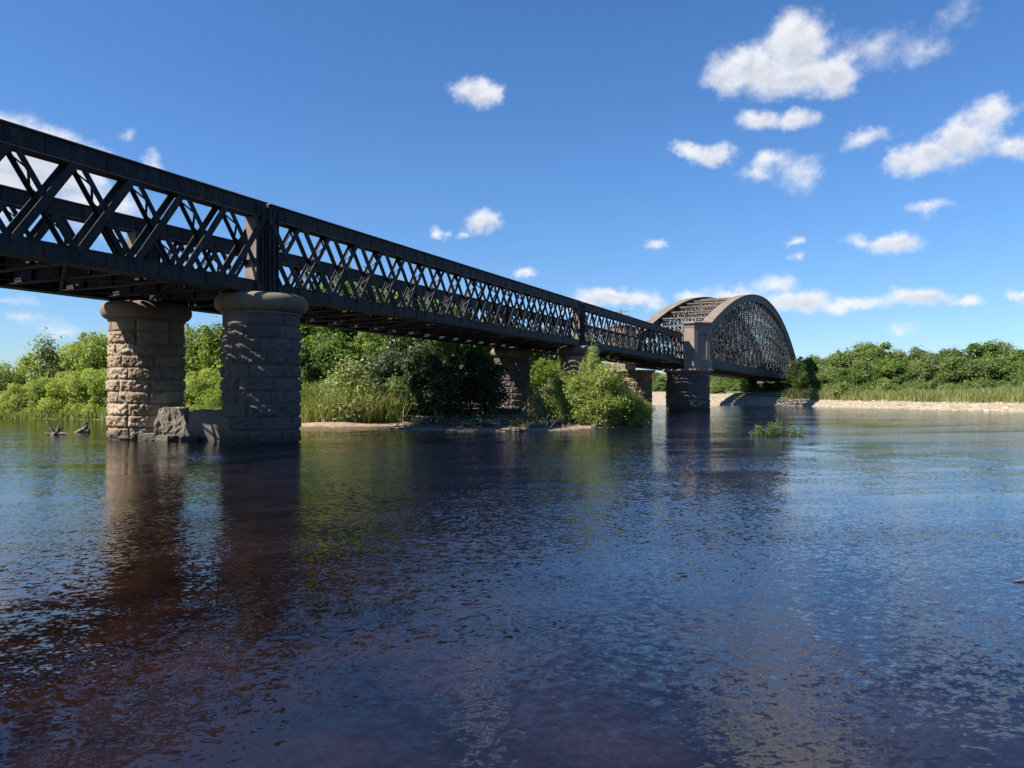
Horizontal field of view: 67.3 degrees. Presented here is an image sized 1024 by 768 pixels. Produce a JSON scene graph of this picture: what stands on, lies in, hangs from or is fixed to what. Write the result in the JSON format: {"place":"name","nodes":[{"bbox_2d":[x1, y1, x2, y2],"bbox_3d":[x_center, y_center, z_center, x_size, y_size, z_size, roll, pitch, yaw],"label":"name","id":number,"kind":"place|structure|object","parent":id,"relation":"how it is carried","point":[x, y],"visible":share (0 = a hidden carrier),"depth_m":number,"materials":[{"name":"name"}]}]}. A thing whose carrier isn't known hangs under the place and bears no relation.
{"place":"outdoors","nodes":[
{"label":"outdoors","id":0,"kind":"place"},
{"bbox_2d":[42,338,80,377],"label":"bush","id":1,"kind":"object","parent":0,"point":[62,350],"visible":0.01,"depth_m":60.20,"materials":[{"name":"green plant"}]},
{"bbox_2d":[0,403,221,419],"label":"bank grass","id":2,"kind":"structure","parent":0,"point":[102,415],"depth_m":51.41,"materials":[{"name":"green plant"}]},
{"bbox_2d":[309,407,438,422],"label":"island grass","id":3,"kind":"structure","parent":0,"point":[323,419],"depth_m":40.36,"materials":[{"name":"green plant"}]},
{"bbox_2d":[0,403,1023,767],"bbox_3d":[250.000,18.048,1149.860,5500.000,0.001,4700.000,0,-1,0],"label":"river water","id":4,"kind":"structure","parent":0,"point":[722,587],"depth_m":6.14,"materials":[{"name":"blue liquid"}]},
{"bbox_2d":[45,421,69,434],"bbox_3d":[-18.327,1.928,30.976,1.030,0.839,0.372,0,-1,0],"label":"tree stump","id":5,"kind":"object","parent":4,"relation":"in","point":[57,431],"visible":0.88,"depth_m":30.91,"materials":[{"name":"grey wood"}]},
{"bbox_2d":[138,433,156,440],"bbox_3d":[-12.838,1.975,27.316,0.771,0.481,0.549,0,-1,8],"label":"masonry block","id":6,"kind":"object","parent":4,"relation":"in","point":[147,436],"depth_m":27.07,"materials":[{"name":"stone"}]},
{"bbox_2d":[155,435,178,440],"bbox_3d":[-12.046,1.987,26.886,0.828,0.415,0.511,-1,-1,34],"label":"masonry block","id":7,"kind":"object","parent":4,"relation":"in","point":[167,438],"depth_m":26.72,"materials":[{"name":"stone"}]},
{"bbox_2d":[153,407,189,439],"bbox_3d":[-12.193,1.666,27.746,1.501,1.716,1.365,0,-1,-10],"label":"masonry block","id":8,"kind":"object","parent":4,"relation":"in","point":[171,420],"depth_m":27.28,"materials":[{"name":"stone"}]},
{"bbox_2d":[185,409,222,441],"bbox_3d":[-10.378,1.925,27.255,2.171,2.093,1.235,0,-1,26],"label":"masonry block","id":9,"kind":"object","parent":4,"relation":"in","point":[204,424],"depth_m":26.76,"materials":[{"name":"stone"}]},
{"bbox_2d":[521,402,534,416],"bbox_3d":[1.076,1.558,42.492,1.289,1.268,1.244,0,-1,-29],"label":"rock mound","id":10,"kind":"object","parent":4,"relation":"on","point":[524,409],"visible":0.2,"depth_m":42.25,"materials":[{"name":"stone"}]},
{"bbox_2d":[749,415,805,435],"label":"river plant","id":11,"kind":"object","parent":4,"relation":"in","point":[760,430],"visible":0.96,"depth_m":30.32,"materials":[{"name":"green plant"}]},
{"bbox_2d":[0,0,1023,386],"label":"sky","id":12,"kind":"structure","parent":0,"point":[855,168],"materials":[{"name":"blue"}]},
{"bbox_2d":[13,391,1023,431],"bbox_3d":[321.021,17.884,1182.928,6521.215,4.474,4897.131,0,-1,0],"label":"ground","id":13,"kind":"structure","parent":0,"point":[659,397],"depth_m":82.95,"materials":[{"name":"beige sand"}]},
{"bbox_2d":[0,360,29,408],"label":"bush","id":14,"kind":"object","parent":13,"relation":"on","point":[8,377],"visible":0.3,"depth_m":56.54,"materials":[{"name":"green plant"}]},
{"bbox_2d":[0,380,37,413],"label":"bush","id":15,"kind":"object","parent":13,"relation":"on","point":[10,400],"visible":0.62,"depth_m":53.88,"materials":[{"name":"green plant"}]},
{"bbox_2d":[3,349,42,387],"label":"bush","id":16,"kind":"object","parent":13,"relation":"on","point":[25,359],"visible":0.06,"depth_m":59.20,"materials":[{"name":"green plant"}]},
{"bbox_2d":[7,375,63,414],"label":"bush","id":17,"kind":"object","parent":13,"relation":"on","point":[36,391],"visible":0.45,"depth_m":53.27,"materials":[{"name":"green plant"}]},
{"bbox_2d":[19,327,74,398],"bbox_3d":[-34.809,-0.768,57.716,5.258,7.009,6.112,1,-1,-32],"label":"bush","id":18,"kind":"object","parent":13,"relation":"on","point":[49,360],"visible":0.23,"depth_m":57.49,"materials":[{"name":"green plant"}]},
{"bbox_2d":[31,371,83,415],"bbox_3d":[-31.211,0.714,53.443,4.008,3.524,4.152,1,-1,-41],"label":"bush","id":19,"kind":"object","parent":13,"relation":"on","point":[45,404],"visible":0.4,"depth_m":52.75,"materials":[{"name":"green plant"}]},
{"bbox_2d":[32,331,108,392],"bbox_3d":[-31.412,-0.843,57.112,6.265,6.803,6.489,0,-1,-6],"label":"bush","id":20,"kind":"object","parent":13,"relation":"on","point":[95,350],"visible":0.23,"depth_m":56.06,"materials":[{"name":"green plant"}]},
{"bbox_2d":[51,367,106,413],"bbox_3d":[-29.278,0.576,53.191,4.417,3.749,4.264,1,-1,-41],"label":"bush","id":21,"kind":"object","parent":13,"relation":"on","point":[71,404],"visible":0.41,"depth_m":52.07,"materials":[{"name":"green plant"}]},
{"bbox_2d":[77,368,108,416],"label":"bush","id":22,"kind":"object","parent":13,"relation":"on","point":[97,383],"visible":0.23,"depth_m":51.00,"materials":[{"name":"green plant"}]},
{"bbox_2d":[100,300,191,439],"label":"stone column","id":23,"kind":"structure","parent":13,"relation":"on","point":[146,365],"depth_m":27.40,"materials":[{"name":"stone"}]},
{"bbox_2d":[0,119,267,301],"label":"lattice span","id":24,"kind":"object","parent":23,"relation":"on","point":[32,261],"visible":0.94,"depth_m":22.48,"materials":[{"name":"metal"}]},
{"bbox_2d":[183,376,203,406],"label":"bush","id":25,"kind":"object","parent":13,"relation":"on","point":[186,396],"visible":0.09,"depth_m":48.86,"materials":[{"name":"green plant"}]},
{"bbox_2d":[184,367,220,409],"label":"bush","id":26,"kind":"object","parent":13,"relation":"on","point":[199,383],"visible":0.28,"depth_m":48.19,"materials":[{"name":"green plant"}]},
{"bbox_2d":[183,322,222,396],"bbox_3d":[-23.168,-1.164,57.709,6.872,7.205,6.634,0,-1,-22],"label":"bush","id":27,"kind":"object","parent":13,"relation":"on","point":[195,364],"visible":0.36,"depth_m":57.17,"materials":[{"name":"green plant"}]},
{"bbox_2d":[192,376,222,408],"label":"bush","id":28,"kind":"object","parent":13,"relation":"on","point":[213,399],"visible":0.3,"depth_m":47.10,"materials":[{"name":"green plant"}]},
{"bbox_2d":[191,316,223,371],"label":"bush","id":29,"kind":"object","parent":13,"relation":"on","point":[216,331],"visible":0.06,"depth_m":57.85,"materials":[{"name":"green plant"}]},
{"bbox_2d":[214,291,307,444],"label":"stone column","id":30,"kind":"structure","parent":13,"relation":"on","point":[260,387],"depth_m":25.01,"materials":[{"name":"stone"}]},
{"bbox_2d":[147,203,581,347],"bbox_3d":[-4.532,-4.353,41.174,6.420,3.118,30.577,0,-1,26],"label":"lattice span","id":31,"kind":"object","parent":30,"relation":"on","point":[330,308],"visible":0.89,"depth_m":35.51,"materials":[{"name":"metal"}]},
{"bbox_2d":[299,324,314,346],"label":"tree","id":32,"kind":"object","parent":13,"relation":"on","point":[301,328],"visible":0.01,"depth_m":51.62,"materials":[{"name":"green plant"}]},
{"bbox_2d":[299,381,322,407],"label":"bush","id":33,"kind":"object","parent":13,"relation":"on","point":[306,389],"visible":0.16,"depth_m":42.04,"materials":[{"name":"green plant"}]},
{"bbox_2d":[299,337,334,388],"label":"tree","id":34,"kind":"object","parent":13,"relation":"on","point":[306,373],"visible":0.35,"depth_m":46.53,"materials":[{"name":"green plant"}]},
{"bbox_2d":[301,327,361,388],"bbox_3d":[-11.241,-0.745,47.935,4.586,5.808,4.944,0,-1,-18],"label":"tree","id":35,"kind":"object","parent":13,"relation":"on","point":[331,347],"visible":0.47,"depth_m":47.13,"materials":[{"name":"green plant"}]},
{"bbox_2d":[302,265,398,355],"bbox_3d":[-11.678,-3.034,54.311,9.135,10.731,8.474,1,-1,-42],"label":"tree","id":36,"kind":"object","parent":13,"relation":"on","point":[340,331],"visible":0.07,"depth_m":52.15,"materials":[{"name":"green plant"}]},
{"bbox_2d":[299,377,415,422],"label":"spit grass","id":37,"kind":"structure","parent":13,"relation":"on","point":[382,415],"depth_m":40.88,"materials":[{"name":"green plant"}]},
{"bbox_2d":[317,351,403,420],"bbox_3d":[-8.627,0.263,42.271,5.974,4.177,5.139,0,-1,-7],"label":"bush","id":38,"kind":"object","parent":13,"relation":"on","point":[346,373],"visible":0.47,"depth_m":41.63,"materials":[{"name":"green plant"}]},
{"bbox_2d":[341,332,399,381],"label":"tree","id":39,"kind":"object","parent":13,"relation":"on","point":[363,344],"visible":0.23,"depth_m":49.38,"materials":[{"name":"green plant"}]},
{"bbox_2d":[377,373,418,419],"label":"bush","id":40,"kind":"object","parent":13,"relation":"on","point":[396,386],"visible":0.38,"depth_m":42.59,"materials":[{"name":"green plant"}]},
{"bbox_2d":[357,335,439,387],"bbox_3d":[-7.095,-0.527,46.278,4.432,5.487,5.030,-1,-1,39],"label":"tree","id":41,"kind":"object","parent":13,"relation":"on","point":[385,365],"visible":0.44,"depth_m":45.79,"materials":[{"name":"green plant"}]},
{"bbox_2d":[363,337,447,384],"bbox_3d":[-6.881,-0.790,49.742,5.432,5.926,4.786,0,-1,-9],"label":"tree","id":42,"kind":"object","parent":13,"relation":"on","point":[402,340],"visible":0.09,"depth_m":49.14,"materials":[{"name":"green plant"}]},
{"bbox_2d":[374,279,459,356],"bbox_3d":[-7.770,-2.865,57.492,7.846,10.229,8.718,-1,-1,32],"label":"tree","id":43,"kind":"object","parent":13,"relation":"on","point":[446,351],"visible":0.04,"depth_m":55.37,"materials":[{"name":"green plant"}]},
{"bbox_2d":[394,346,463,415],"bbox_3d":[-4.946,0.001,44.770,4.127,4.440,4.190,1,-1,-44],"label":"tree","id":44,"kind":"object","parent":13,"relation":"on","point":[410,367],"visible":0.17,"depth_m":44.47,"materials":[{"name":"green plant"}]},
{"bbox_2d":[403,349,466,417],"bbox_3d":[-4.199,0.158,42.133,3.940,4.239,4.000,0,-1,17],"label":"tree","id":45,"kind":"object","parent":13,"relation":"on","point":[441,392],"visible":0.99,"depth_m":41.88,"materials":[{"name":"green plant"}]},
{"bbox_2d":[420,299,474,359],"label":"tree","id":46,"kind":"object","parent":13,"relation":"on","point":[463,346],"visible":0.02,"depth_m":60.50,"materials":[{"name":"green plant"}]},
{"bbox_2d":[427,342,481,405],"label":"tree","id":47,"kind":"object","parent":13,"relation":"on","point":[456,353],"visible":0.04,"depth_m":48.93,"materials":[{"name":"green plant"}]},
{"bbox_2d":[440,305,494,375],"bbox_3d":[-4.270,-2.304,64.561,7.199,9.149,7.828,0,-1,12],"label":"tree","id":48,"kind":"object","parent":13,"relation":"on","point":[479,349],"visible":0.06,"depth_m":62.52,"materials":[{"name":"green plant"}]},
{"bbox_2d":[448,346,498,411],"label":"tree","id":49,"kind":"object","parent":13,"relation":"on","point":[469,360],"visible":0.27,"depth_m":46.85,"materials":[{"name":"green plant"}]},
{"bbox_2d":[455,354,513,413],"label":"tree","id":50,"kind":"object","parent":13,"relation":"on","point":[489,391],"visible":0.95,"depth_m":44.47,"materials":[{"name":"green plant"}]},
{"bbox_2d":[401,407,591,427],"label":"ground weeds","id":51,"kind":"object","parent":13,"relation":"on","point":[507,412],"visible":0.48,"depth_m":38.37,"materials":[{"name":"green plant"}]},
{"bbox_2d":[391,408,609,430],"bbox_3d":[-0.468,1.687,40.735,11.754,0.978,14.509,0,-1,0],"label":"flood debris","id":52,"kind":"object","parent":13,"relation":"on","point":[566,425],"visible":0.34,"depth_m":37.14,"materials":[{"name":"brown wood"}]},
{"bbox_2d":[490,348,532,409],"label":"stone column","id":53,"kind":"structure","parent":13,"relation":"on","point":[517,359],"depth_m":54.68,"materials":[{"name":"stone"}]},
{"bbox_2d":[507,302,682,363],"bbox_3d":[8.516,-3.963,68.434,6.420,3.118,30.024,0,-1,26],"label":"lattice span","id":54,"kind":"object","parent":53,"relation":"on","point":[622,354],"visible":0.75,"depth_m":64.69,"materials":[{"name":"metal"}]},
{"bbox_2d":[525,326,550,370],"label":"tree","id":55,"kind":"object","parent":13,"relation":"on","point":[534,357],"visible":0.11,"depth_m":72.81,"materials":[{"name":"green plant"}]},
{"bbox_2d":[523,376,563,418],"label":"bush","id":56,"kind":"object","parent":13,"relation":"on","point":[540,401],"visible":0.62,"depth_m":40.93,"materials":[{"name":"green plant"}]},
{"bbox_2d":[529,358,560,400],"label":"bush","id":57,"kind":"object","parent":13,"relation":"on","point":[540,376],"visible":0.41,"depth_m":65.37,"materials":[{"name":"green plant"}]},
{"bbox_2d":[534,326,571,365],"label":"tree","id":58,"kind":"object","parent":13,"relation":"on","point":[551,357],"visible":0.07,"depth_m":77.19,"materials":[{"name":"green plant"}]},
{"bbox_2d":[546,366,593,419],"bbox_3d":[3.333,0.571,40.512,3.256,3.208,3.193,0,-1,1],"label":"bush","id":59,"kind":"object","parent":13,"relation":"on","point":[561,380],"visible":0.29,"depth_m":40.23,"materials":[{"name":"green plant"}]},
{"bbox_2d":[557,346,600,390],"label":"stone column","id":60,"kind":"structure","parent":13,"relation":"on","point":[571,357],"depth_m":52.48,"materials":[{"name":"stone"}]},
{"bbox_2d":[574,336,603,398],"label":"bush","id":61,"kind":"object","parent":13,"relation":"on","point":[591,361],"visible":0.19,"depth_m":42.22,"materials":[{"name":"green plant"}]},
{"bbox_2d":[551,358,636,424],"bbox_3d":[4.316,0.462,39.480,4.730,3.743,4.824,1,-1,-39],"label":"bush","id":62,"kind":"object","parent":13,"relation":"on","point":[606,407],"visible":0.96,"depth_m":38.56,"materials":[{"name":"green plant"}]},
{"bbox_2d":[606,324,654,409],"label":"stone tower","id":63,"kind":"structure","parent":13,"relation":"on","point":[640,381],"depth_m":83.64,"materials":[{"name":"stone"}]},
{"bbox_2d":[613,387,656,425],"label":"bush","id":64,"kind":"object","parent":13,"relation":"on","point":[641,414],"visible":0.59,"depth_m":39.43,"materials":[{"name":"green plant"}]},
{"bbox_2d":[652,381,665,391],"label":"bush","id":65,"kind":"object","parent":13,"relation":"on","point":[659,387],"visible":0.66,"depth_m":184.59,"materials":[{"name":"green plant"}]},
{"bbox_2d":[662,321,713,409],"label":"stone tower","id":66,"kind":"structure","parent":13,"relation":"on","point":[687,387],"depth_m":80.89,"materials":[{"name":"stone"}]},
{"bbox_2d":[635,294,795,381],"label":"bowstring truss","id":67,"kind":"object","parent":66,"relation":"on","point":[732,361],"visible":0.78,"depth_m":111.29,"materials":[{"name":"metal"}]},
{"bbox_2d":[710,384,725,393],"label":"bush","id":68,"kind":"object","parent":13,"relation":"on","point":[715,388],"visible":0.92,"depth_m":139.28,"materials":[{"name":"green plant"}]},
{"bbox_2d":[709,377,740,383],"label":"tree","id":69,"kind":"object","parent":13,"relation":"on","point":[728,380],"visible":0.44,"depth_m":193.77,"materials":[{"name":"green plant"}]},
{"bbox_2d":[736,378,758,391],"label":"bush","id":70,"kind":"object","parent":13,"relation":"on","point":[749,385],"visible":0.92,"depth_m":148.65,"materials":[{"name":"green plant"}]},
{"bbox_2d":[757,381,774,390],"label":"bush","id":71,"kind":"object","parent":13,"relation":"on","point":[763,386],"visible":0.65,"depth_m":164.52,"materials":[{"name":"green plant"}]},
{"bbox_2d":[767,381,785,390],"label":"bush","id":72,"kind":"object","parent":13,"relation":"on","point":[777,386],"visible":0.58,"depth_m":162.26,"materials":[{"name":"green plant"}]},
{"bbox_2d":[781,353,812,389],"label":"tree","id":73,"kind":"object","parent":13,"relation":"on","point":[795,365],"visible":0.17,"depth_m":149.61,"materials":[{"name":"green plant"}]},
{"bbox_2d":[790,372,812,389],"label":"tree","id":74,"kind":"object","parent":13,"relation":"on","point":[803,381],"visible":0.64,"depth_m":127.16,"materials":[{"name":"green plant"}]},
{"bbox_2d":[793,367,822,378],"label":"tree","id":75,"kind":"object","parent":13,"relation":"on","point":[805,370],"visible":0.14,"depth_m":132.56,"materials":[{"name":"green plant"}]},
{"bbox_2d":[800,355,830,372],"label":"tree","id":76,"kind":"object","parent":13,"relation":"on","point":[813,362],"visible":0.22,"depth_m":140.86,"materials":[{"name":"green plant"}]},
{"bbox_2d":[805,374,831,387],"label":"tree","id":77,"kind":"object","parent":13,"relation":"on","point":[814,385],"visible":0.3,"depth_m":124.95,"materials":[{"name":"green plant"}]},
{"bbox_2d":[808,365,840,390],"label":"tree","id":78,"kind":"object","parent":13,"relation":"on","point":[821,376],"visible":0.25,"depth_m":123.67,"materials":[{"name":"green plant"}]},
{"bbox_2d":[816,348,858,372],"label":"tree","id":79,"kind":"object","parent":13,"relation":"on","point":[838,359],"visible":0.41,"depth_m":136.39,"materials":[{"name":"green plant"}]},
{"bbox_2d":[652,396,1023,411],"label":"shingle","id":80,"kind":"object","parent":13,"relation":"on","point":[1005,407],"visible":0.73,"depth_m":96.73,"materials":[{"name":"gravel"}]},
{"bbox_2d":[824,365,861,385],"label":"tree","id":81,"kind":"object","parent":13,"relation":"on","point":[838,377],"visible":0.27,"depth_m":119.43,"materials":[{"name":"green plant"}]},
{"bbox_2d":[827,381,860,398],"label":"bush","id":82,"kind":"object","parent":13,"relation":"on","point":[840,387],"visible":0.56,"depth_m":111.16,"materials":[{"name":"green plant"}]},
{"bbox_2d":[839,337,876,365],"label":"tree","id":83,"kind":"object","parent":13,"relation":"on","point":[855,353],"visible":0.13,"depth_m":135.78,"materials":[{"name":"green plant"}]},
{"bbox_2d":[844,356,885,384],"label":"tree","id":84,"kind":"object","parent":13,"relation":"on","point":[865,369],"visible":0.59,"depth_m":116.88,"materials":[{"name":"green plant"}]},
{"bbox_2d":[855,381,875,394],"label":"bush","id":85,"kind":"object","parent":13,"relation":"on","point":[864,386],"visible":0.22,"depth_m":109.39,"materials":[{"name":"green plant"}]},
{"bbox_2d":[856,341,894,361],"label":"tree","id":86,"kind":"object","parent":13,"relation":"on","point":[872,351],"visible":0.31,"depth_m":132.55,"materials":[{"name":"green plant"}]},
{"bbox_2d":[867,377,902,392],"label":"bush","id":87,"kind":"object","parent":13,"relation":"on","point":[885,385],"visible":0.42,"depth_m":106.03,"materials":[{"name":"green plant"}]},
{"bbox_2d":[859,356,911,384],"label":"tree","id":88,"kind":"object","parent":13,"relation":"on","point":[888,369],"visible":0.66,"depth_m":113.90,"materials":[{"name":"green plant"}]},
{"bbox_2d":[775,382,1023,403],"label":"reed bed","id":89,"kind":"object","parent":13,"relation":"on","point":[987,395],"visible":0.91,"depth_m":96.11,"materials":[{"name":"green plant"}]},
{"bbox_2d":[887,349,911,365],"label":"tree","id":90,"kind":"object","parent":13,"relation":"on","point":[897,356],"visible":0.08,"depth_m":135.66,"materials":[{"name":"green plant"}]},
{"bbox_2d":[891,366,924,386],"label":"tree","id":91,"kind":"object","parent":13,"relation":"on","point":[912,373],"visible":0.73,"depth_m":112.53,"materials":[{"name":"green plant"}]},
{"bbox_2d":[901,345,935,369],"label":"tree","id":92,"kind":"object","parent":13,"relation":"on","point":[916,353],"visible":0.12,"depth_m":130.94,"materials":[{"name":"green plant"}]},
{"bbox_2d":[903,350,944,385],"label":"tree","id":93,"kind":"object","parent":13,"relation":"on","point":[927,366],"visible":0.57,"depth_m":111.20,"materials":[{"name":"green plant"}]},
{"bbox_2d":[911,380,938,391],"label":"bush","id":94,"kind":"object","parent":13,"relation":"on","point":[932,384],"visible":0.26,"depth_m":102.00,"materials":[{"name":"green plant"}]},
{"bbox_2d":[926,348,961,380],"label":"tree","id":95,"kind":"object","parent":13,"relation":"on","point":[943,351],"visible":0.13,"depth_m":129.01,"materials":[{"name":"green plant"}]},
{"bbox_2d":[931,361,962,386],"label":"tree","id":96,"kind":"object","parent":13,"relation":"on","point":[947,380],"visible":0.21,"depth_m":109.29,"materials":[{"name":"green plant"}]},
{"bbox_2d":[936,381,957,392],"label":"bush","id":97,"kind":"object","parent":13,"relation":"on","point":[950,384],"visible":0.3,"depth_m":100.45,"materials":[{"name":"green plant"}]},
{"bbox_2d":[936,354,984,383],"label":"tree","id":98,"kind":"object","parent":13,"relation":"on","point":[959,367],"visible":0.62,"depth_m":106.94,"materials":[{"name":"green plant"}]},
{"bbox_2d":[951,381,979,390],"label":"bush","id":99,"kind":"object","parent":13,"relation":"on","point":[968,384],"visible":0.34,"depth_m":98.77,"materials":[{"name":"green plant"}]},
{"bbox_2d":[958,341,1002,359],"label":"tree","id":100,"kind":"object","parent":13,"relation":"on","point":[976,349],"visible":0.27,"depth_m":124.45,"materials":[{"name":"green plant"}]},
{"bbox_2d":[961,358,1002,383],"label":"tree","id":101,"kind":"object","parent":13,"relation":"on","point":[981,377],"visible":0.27,"depth_m":104.74,"materials":[{"name":"green plant"}]},
{"bbox_2d":[975,379,1005,389],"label":"bush","id":102,"kind":"object","parent":13,"relation":"on","point":[992,383],"visible":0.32,"depth_m":96.56,"materials":[{"name":"green plant"}]},
{"bbox_2d":[973,355,1023,382],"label":"tree","id":103,"kind":"object","parent":13,"relation":"on","point":[997,367],"visible":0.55,"depth_m":102.94,"materials":[{"name":"green plant"}]},
{"bbox_2d":[977,339,1023,362],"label":"tree","id":104,"kind":"object","parent":13,"relation":"on","point":[1004,345],"visible":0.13,"depth_m":123.24,"materials":[{"name":"green plant"}]},
{"bbox_2d":[991,348,1023,362],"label":"tree","id":105,"kind":"object","parent":13,"relation":"on","point":[1013,357],"visible":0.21,"depth_m":121.70,"materials":[{"name":"green plant"}]},
{"bbox_2d":[999,361,1023,383],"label":"tree","id":106,"kind":"object","parent":13,"relation":"on","point":[1018,376],"visible":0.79,"depth_m":101.25,"materials":[{"name":"green plant"}]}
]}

